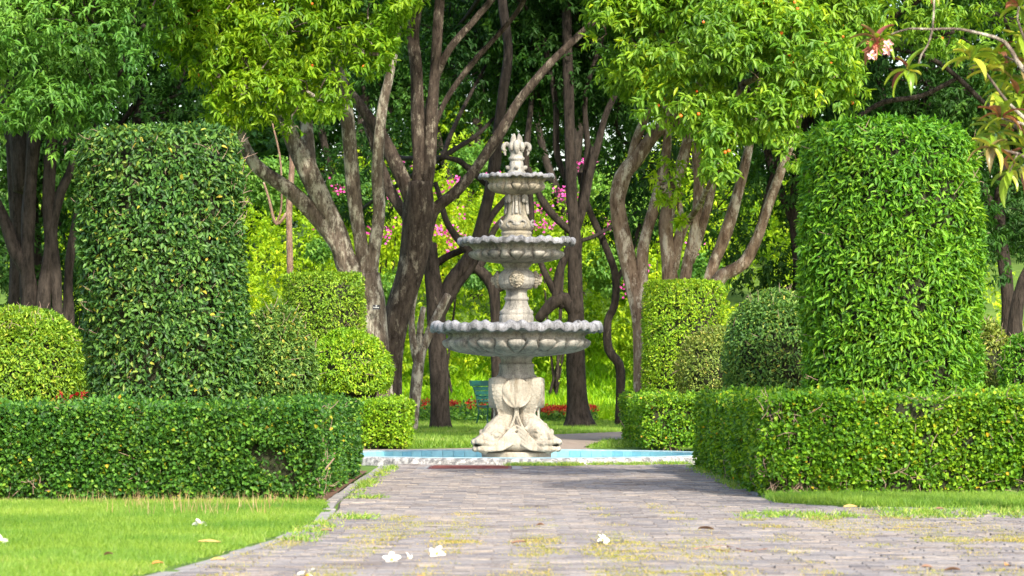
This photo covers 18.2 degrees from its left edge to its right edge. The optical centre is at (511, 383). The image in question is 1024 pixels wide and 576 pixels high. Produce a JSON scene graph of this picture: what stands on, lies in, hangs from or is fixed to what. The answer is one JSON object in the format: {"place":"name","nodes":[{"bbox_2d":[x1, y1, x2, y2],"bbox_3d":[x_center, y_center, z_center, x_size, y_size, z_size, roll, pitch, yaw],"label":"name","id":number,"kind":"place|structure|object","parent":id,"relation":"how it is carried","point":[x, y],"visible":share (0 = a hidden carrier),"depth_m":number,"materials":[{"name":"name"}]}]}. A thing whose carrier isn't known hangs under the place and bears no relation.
{"place":"outdoors","nodes":[
{"label":"outdoors","id":0,"kind":"place"},
{"bbox_2d":[0,496,330,575],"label":"lawn","id":1,"kind":"structure","parent":0,"point":[199,559],"depth_m":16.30,"materials":[{"name":"green plant"}]},
{"bbox_2d":[57,488,314,503],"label":"dry grass stalks","id":2,"kind":"object","parent":1,"relation":"on","point":[99,500],"visible":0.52,"depth_m":23.23,"materials":[{"name":"beige plant"}]},
{"bbox_2d":[107,487,283,514],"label":"dry grass stalks","id":3,"kind":"object","parent":1,"relation":"on","point":[148,506],"visible":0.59,"depth_m":21.72,"materials":[{"name":"beige plant"}]},
{"bbox_2d":[192,519,205,524],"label":"fallen flower","id":4,"kind":"object","parent":1,"relation":"on","point":[198,521],"visible":0.48,"depth_m":19.45,"materials":[{"name":"white plant"}]},
{"bbox_2d":[198,539,219,542],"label":"fallen leaf","id":5,"kind":"object","parent":1,"relation":"on","point":[207,540],"visible":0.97,"depth_m":17.09,"materials":[{"name":"yellow plant"}]},
{"bbox_2d":[2,471,366,500],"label":"hedge soil","id":6,"kind":"structure","parent":0,"point":[330,494],"depth_m":25.89,"materials":[{"name":"brown soil"}]},
{"bbox_2d":[56,390,87,411],"bbox_3d":[-4.016,0.386,30.895,0.847,0.699,0.961,0,0,0],"label":"flower bed","id":7,"kind":"object","parent":6,"relation":"on","point":[77,393],"visible":0.01,"depth_m":30.80,"materials":[{"name":"red plant"}]},
{"bbox_2d":[71,120,256,403],"bbox_3d":[-3.044,-0.687,27.980,1.618,3.201,1.618,0,0,0],"label":"topiary","id":8,"kind":"object","parent":6,"relation":"on","point":[162,282],"visible":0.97,"depth_m":27.43,"materials":[{"name":"green plant"}]},
{"bbox_2d":[0,390,364,500],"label":"hedge","id":9,"kind":"object","parent":6,"relation":"on","point":[309,444],"visible":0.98,"depth_m":23.73,"materials":[{"name":"green plant"}]},
{"bbox_2d":[250,298,325,399],"bbox_3d":[-2.271,0.029,31.015,0.876,1.768,0.849,0,0,31],"label":"ball shrub","id":10,"kind":"object","parent":6,"relation":"on","point":[285,357],"visible":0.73,"depth_m":30.73,"materials":[{"name":"green plant"}]},
{"bbox_2d":[0,0,1013,176],"label":"sky","id":11,"kind":"structure","parent":0,"point":[900,63],"materials":[{"name":"white"}]},
{"bbox_2d":[0,182,1023,510],"bbox_3d":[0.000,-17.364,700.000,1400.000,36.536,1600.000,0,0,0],"label":"ground","id":12,"kind":"structure","parent":0,"point":[736,298],"depth_m":93.59,"materials":[{"name":"green plant"}]},
{"bbox_2d":[0,301,87,403],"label":"ball shrub","id":13,"kind":"object","parent":12,"relation":"on","point":[39,358],"visible":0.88,"depth_m":32.57,"materials":[{"name":"green plant"}]},
{"bbox_2d":[0,0,141,336],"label":"tree","id":14,"kind":"object","parent":12,"relation":"on","point":[5,259],"visible":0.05,"depth_m":64.21,"materials":[{"name":"brown plant"}]},
{"bbox_2d":[0,0,184,354],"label":"tree","id":15,"kind":"object","parent":12,"relation":"on","point":[56,35],"visible":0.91,"depth_m":47.67,"materials":[{"name":"green plant"}]},
{"bbox_2d":[18,0,264,291],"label":"tree","id":16,"kind":"object","parent":12,"relation":"on","point":[141,105],"visible":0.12,"depth_m":61.93,"materials":[{"name":"green plant"}]},
{"bbox_2d":[263,123,294,295],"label":"tree","id":17,"kind":"object","parent":12,"relation":"on","point":[287,215],"visible":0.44,"depth_m":71.96,"materials":[{"name":"brown plant"}]},
{"bbox_2d":[145,0,430,397],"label":"tree","id":18,"kind":"object","parent":12,"relation":"on","point":[251,72],"visible":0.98,"depth_m":51.72,"materials":[{"name":"green plant"}]},
{"bbox_2d":[372,305,379,309],"bbox_3d":[-2.317,-1.310,54.597,0.130,0.084,0.013,0,0,-6],"label":"tree label","id":19,"kind":"object","parent":18,"relation":"attached to","point":[375,307],"visible":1,"depth_m":54.59,"materials":[{"name":"plastic"}]},
{"bbox_2d":[282,270,367,395],"bbox_3d":[-2.764,-0.380,46.984,1.379,2.587,1.386,0,0,0],"label":"topiary","id":20,"kind":"object","parent":12,"relation":"on","point":[332,302],"visible":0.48,"depth_m":46.56,"materials":[{"name":"green plant"}]},
{"bbox_2d":[314,326,396,398],"bbox_3d":[-2.283,0.045,45.396,1.301,1.738,1.300,0,0,0],"label":"ball shrub","id":21,"kind":"object","parent":12,"relation":"on","point":[354,362],"visible":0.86,"depth_m":45.00,"materials":[{"name":"green plant"}]},
{"bbox_2d":[312,161,411,314],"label":"bougainvillea","id":22,"kind":"object","parent":12,"relation":"on","point":[396,223],"visible":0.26,"depth_m":80.18,"materials":[{"name":"green plant"}]},
{"bbox_2d":[257,0,476,232],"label":"tree","id":23,"kind":"object","parent":12,"relation":"on","point":[400,82],"visible":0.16,"depth_m":92.18,"materials":[{"name":"green plant"}]},
{"bbox_2d":[353,392,416,448],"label":"hedge","id":24,"kind":"object","parent":12,"relation":"on","point":[389,421],"visible":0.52,"depth_m":43.62,"materials":[{"name":"green plant"}]},
{"bbox_2d":[408,293,450,429],"bbox_3d":[-1.596,-0.357,61.004,0.873,2.975,0.239,0,0,0],"label":"tree","id":25,"kind":"object","parent":12,"relation":"on","point":[420,339],"visible":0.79,"depth_m":60.93,"materials":[{"name":"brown plant"}]},
{"bbox_2d":[381,171,504,396],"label":"bougainvillea","id":26,"kind":"object","parent":12,"relation":"on","point":[466,221],"visible":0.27,"depth_m":80.53,"materials":[{"name":"green plant"}]},
{"bbox_2d":[300,0,595,395],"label":"tree","id":27,"kind":"object","parent":12,"relation":"on","point":[418,209],"visible":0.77,"depth_m":57.91,"materials":[{"name":"brown plant"}]},
{"bbox_2d":[419,396,490,421],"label":"flower bed","id":28,"kind":"object","parent":12,"relation":"on","point":[455,405],"visible":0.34,"depth_m":74.77,"materials":[{"name":"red plant"}]},
{"bbox_2d":[326,0,607,427],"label":"tree","id":29,"kind":"object","parent":12,"relation":"on","point":[501,91],"visible":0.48,"depth_m":66.86,"materials":[{"name":"brown plant"}]},
{"bbox_2d":[368,0,595,298],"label":"tree","id":30,"kind":"object","parent":12,"relation":"on","point":[474,127],"visible":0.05,"depth_m":92.44,"materials":[{"name":"green plant"}]},
{"bbox_2d":[240,141,743,326],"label":"shrubbery","id":31,"kind":"object","parent":12,"relation":"on","point":[317,250],"visible":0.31,"depth_m":80.14,"materials":[{"name":"green plant"}]},
{"bbox_2d":[363,432,622,450],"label":"back walk","id":32,"kind":"structure","parent":12,"relation":"on","point":[577,441],"depth_m":51.20,"materials":[{"name":"grey stone"}]},
{"bbox_2d":[359,328,632,420],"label":"ground cover","id":33,"kind":"object","parent":12,"relation":"on","point":[599,379],"visible":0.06,"depth_m":81.77,"materials":[{"name":"green plant"}]},
{"bbox_2d":[473,45,536,418],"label":"tree","id":34,"kind":"object","parent":12,"relation":"on","point":[482,273],"visible":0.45,"depth_m":66.94,"materials":[{"name":"brown plant"}]},
{"bbox_2d":[469,381,540,422],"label":"garden bench","id":35,"kind":"object","parent":12,"relation":"on","point":[480,393],"visible":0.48,"depth_m":69.84,"materials":[{"name":"green paint"}]},
{"bbox_2d":[0,98,1023,386],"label":"shrubbery","id":36,"kind":"object","parent":12,"relation":"on","point":[594,304],"visible":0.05,"depth_m":86.06,"materials":[{"name":"green plant"}]},
{"bbox_2d":[0,0,1023,270],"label":"wood","id":37,"kind":"object","parent":12,"relation":"on","point":[262,144],"visible":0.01,"depth_m":101.12,"materials":[{"name":"green plant"}]},
{"bbox_2d":[363,418,692,447],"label":"back grass","id":38,"kind":"structure","parent":12,"relation":"on","point":[467,432],"depth_m":56.93,"materials":[{"name":"green plant"}]},
{"bbox_2d":[362,449,694,465],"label":"fountain pool","id":39,"kind":"structure","parent":12,"relation":"on","point":[382,457],"depth_m":35.29,"materials":[{"name":"white paint"}]},
{"bbox_2d":[430,133,602,456],"bbox_3d":[0.052,-0.947,36.950,2.016,3.889,2.010,0,0,0],"label":"fountain","id":40,"kind":"object","parent":39,"relation":"on","point":[516,338],"visible":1,"depth_m":36.63,"materials":[{"name":"stone"}]},
{"bbox_2d":[495,158,614,394],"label":"bougainvillea","id":41,"kind":"object","parent":12,"relation":"on","point":[556,372],"visible":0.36,"depth_m":80.38,"materials":[{"name":"green plant"}]},
{"bbox_2d":[536,403,599,421],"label":"flower bed","id":42,"kind":"object","parent":12,"relation":"on","point":[558,412],"visible":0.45,"depth_m":74.24,"materials":[{"name":"red plant"}]},
{"bbox_2d":[457,1,685,296],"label":"tree","id":43,"kind":"object","parent":12,"relation":"on","point":[547,164],"visible":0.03,"depth_m":92.50,"materials":[{"name":"brown plant"}]},
{"bbox_2d":[476,0,692,426],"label":"tree","id":44,"kind":"object","parent":12,"relation":"on","point":[585,95],"visible":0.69,"depth_m":66.43,"materials":[{"name":"brown plant"}]},
{"bbox_2d":[577,172,641,424],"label":"tree","id":45,"kind":"object","parent":12,"relation":"on","point":[613,356],"visible":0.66,"depth_m":68.93,"materials":[{"name":"brown plant"}]},
{"bbox_2d":[602,241,705,392],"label":"bougainvillea","id":46,"kind":"object","parent":12,"relation":"on","point":[657,275],"visible":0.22,"depth_m":80.06,"materials":[{"name":"green plant"}]},
{"bbox_2d":[544,9,766,262],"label":"tree","id":47,"kind":"object","parent":12,"relation":"on","point":[605,142],"visible":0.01,"depth_m":92.20,"materials":[{"name":"green plant"}]},
{"bbox_2d":[617,388,710,450],"bbox_3d":[3.859,0.463,47.027,4.377,0.899,9.076,0,0,0],"label":"hedge","id":48,"kind":"object","parent":12,"relation":"on","point":[650,419],"visible":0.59,"depth_m":42.68,"materials":[{"name":"green plant"}]},
{"bbox_2d":[644,150,690,231],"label":"epiphyte fern","id":49,"kind":"object","parent":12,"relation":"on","point":[669,182],"visible":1,"depth_m":48.58,"materials":[{"name":"green plant"}]},
{"bbox_2d":[640,277,728,398],"bbox_3d":[2.608,-0.348,48.495,1.358,2.523,1.389,0,0,0],"label":"topiary","id":50,"kind":"object","parent":12,"relation":"on","point":[678,312],"visible":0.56,"depth_m":48.06,"materials":[{"name":"green plant"}]},
{"bbox_2d":[672,323,735,394],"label":"ball shrub","id":51,"kind":"object","parent":12,"relation":"on","point":[700,356],"visible":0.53,"depth_m":44.63,"materials":[{"name":"green plant"}]},
{"bbox_2d":[556,0,898,392],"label":"tree","id":52,"kind":"object","parent":12,"relation":"on","point":[786,93],"visible":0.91,"depth_m":47.16,"materials":[{"name":"green plant"}]},
{"bbox_2d":[675,15,890,297],"bbox_3d":[5.701,-5.093,64.052,5.392,11.578,4.331,0,0,0],"label":"tree","id":53,"kind":"object","parent":12,"relation":"on","point":[787,206],"visible":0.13,"depth_m":64.60,"materials":[{"name":"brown plant"}]},
{"bbox_2d":[811,0,1020,289],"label":"tree","id":54,"kind":"object","parent":12,"relation":"on","point":[940,104],"visible":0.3,"depth_m":61.86,"materials":[{"name":"green plant"}]},
{"bbox_2d":[837,0,1023,337],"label":"tree","id":55,"kind":"object","parent":12,"relation":"on","point":[1016,310],"visible":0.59,"depth_m":54.35,"materials":[{"name":"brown plant"}]},
{"bbox_2d":[901,0,1023,334],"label":"tree","id":56,"kind":"object","parent":12,"relation":"on","point":[1007,289],"visible":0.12,"depth_m":66.47,"materials":[{"name":"green plant"}]},
{"bbox_2d":[978,314,1010,391],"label":"ball shrub","id":57,"kind":"object","parent":12,"relation":"on","point":[995,336],"visible":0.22,"depth_m":36.72,"materials":[{"name":"green plant"}]},
{"bbox_2d":[996,323,1023,391],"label":"ball shrub","id":58,"kind":"object","parent":12,"relation":"on","point":[1011,359],"visible":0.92,"depth_m":35.83,"materials":[{"name":"green plant"}]},
{"bbox_2d":[428,456,605,456],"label":"water","id":59,"kind":"structure","parent":0,"point":[551,456],"depth_m":38.75,"materials":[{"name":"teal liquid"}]},
{"bbox_2d":[147,464,1023,575],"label":"path","id":60,"kind":"structure","parent":0,"point":[560,494],"depth_m":18.85,"materials":[{"name":"stone"}]},
{"bbox_2d":[211,557,225,560],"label":"fallen leaf","id":61,"kind":"object","parent":60,"relation":"on","point":[218,558],"visible":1,"depth_m":15.30,"materials":[{"name":"yellow plant"}]},
{"bbox_2d":[297,568,314,575],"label":"fallen flower","id":62,"kind":"object","parent":60,"relation":"on","point":[302,573],"visible":1,"depth_m":14.34,"materials":[{"name":"white plant"}]},
{"bbox_2d":[383,551,400,561],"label":"fallen flower","id":63,"kind":"object","parent":60,"relation":"on","point":[392,557],"visible":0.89,"depth_m":15.65,"materials":[{"name":"white plant"}]},
{"bbox_2d":[429,545,445,555],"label":"fallen flower","id":64,"kind":"object","parent":60,"relation":"on","point":[437,551],"visible":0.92,"depth_m":16.23,"materials":[{"name":"white plant"}]},
{"bbox_2d":[418,465,522,469],"bbox_3d":[-0.440,0.885,33.667,1.100,0.028,1.575,0,0,0],"label":"drain cover","id":65,"kind":"object","parent":60,"relation":"on","point":[445,467],"visible":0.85,"depth_m":33.53,"materials":[{"name":"metal"}]},
{"bbox_2d":[597,534,609,543],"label":"fallen flower","id":66,"kind":"object","parent":60,"relation":"on","point":[603,538],"visible":0.98,"depth_m":17.63,"materials":[{"name":"white plant"}]},
{"bbox_2d":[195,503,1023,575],"bbox_3d":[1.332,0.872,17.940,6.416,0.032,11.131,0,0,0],"label":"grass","id":67,"kind":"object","parent":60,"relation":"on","point":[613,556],"visible":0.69,"depth_m":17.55,"materials":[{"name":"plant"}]},
{"bbox_2d":[278,459,1023,541],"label":"path weeds","id":68,"kind":"object","parent":60,"relation":"on","point":[927,513],"visible":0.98,"depth_m":21.50,"materials":[{"name":"green plant"}]},
{"bbox_2d":[698,526,713,529],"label":"fallen leaf","id":69,"kind":"object","parent":60,"relation":"on","point":[704,527],"visible":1,"depth_m":19.09,"materials":[{"name":"brown plant"}]},
{"bbox_2d":[694,545,768,551],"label":"fallen twig","id":70,"kind":"object","parent":60,"relation":"on","point":[727,546],"visible":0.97,"depth_m":17.00,"materials":[{"name":"brown wood"}]},
{"bbox_2d":[843,504,856,506],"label":"fallen leaf","id":71,"kind":"object","parent":60,"relation":"on","point":[849,505],"visible":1,"depth_m":21.91,"materials":[{"name":"yellow plant"}]},
{"bbox_2d":[849,0,1023,207],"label":"frangipani tree","id":72,"kind":"object","parent":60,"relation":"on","point":[1007,107],"visible":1,"depth_m":20.04,"materials":[{"name":"green plant"}]},
{"bbox_2d":[944,567,959,570],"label":"fallen leaf","id":73,"kind":"object","parent":60,"relation":"on","point":[952,568],"visible":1,"depth_m":14.92,"materials":[{"name":"brown plant"}]},
{"bbox_2d":[797,503,1007,509],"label":"lawn","id":74,"kind":"structure","parent":0,"point":[867,506],"depth_m":23.19,"materials":[{"name":"green plant"}]},
{"bbox_2d":[762,487,1023,507],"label":"lawn grass","id":75,"kind":"structure","parent":74,"relation":"on","point":[962,498],"depth_m":23.30,"materials":[{"name":"green plant"}]},
{"label":"right hedge soil","id":76,"kind":"structure","parent":0,"visible":0},
{"bbox_2d":[720,283,803,390],"bbox_3d":[2.661,-0.050,31.974,1.178,1.927,1.238,0,0,0],"label":"ball shrub","id":77,"kind":"object","parent":76,"relation":"on","point":[763,349],"visible":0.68,"depth_m":31.61,"materials":[{"name":"green plant"}]},
{"bbox_2d":[691,382,1023,496],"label":"hedge","id":78,"kind":"object","parent":76,"relation":"on","point":[757,438],"visible":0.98,"depth_m":24.65,"materials":[{"name":"green plant"}]},
{"bbox_2d":[792,111,990,402],"bbox_3d":[3.373,-0.738,28.491,1.775,3.302,1.799,0,0,0],"label":"topiary","id":79,"kind":"object","parent":76,"relation":"on","point":[890,251],"visible":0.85,"depth_m":27.87,"materials":[{"name":"green plant"}]}
]}

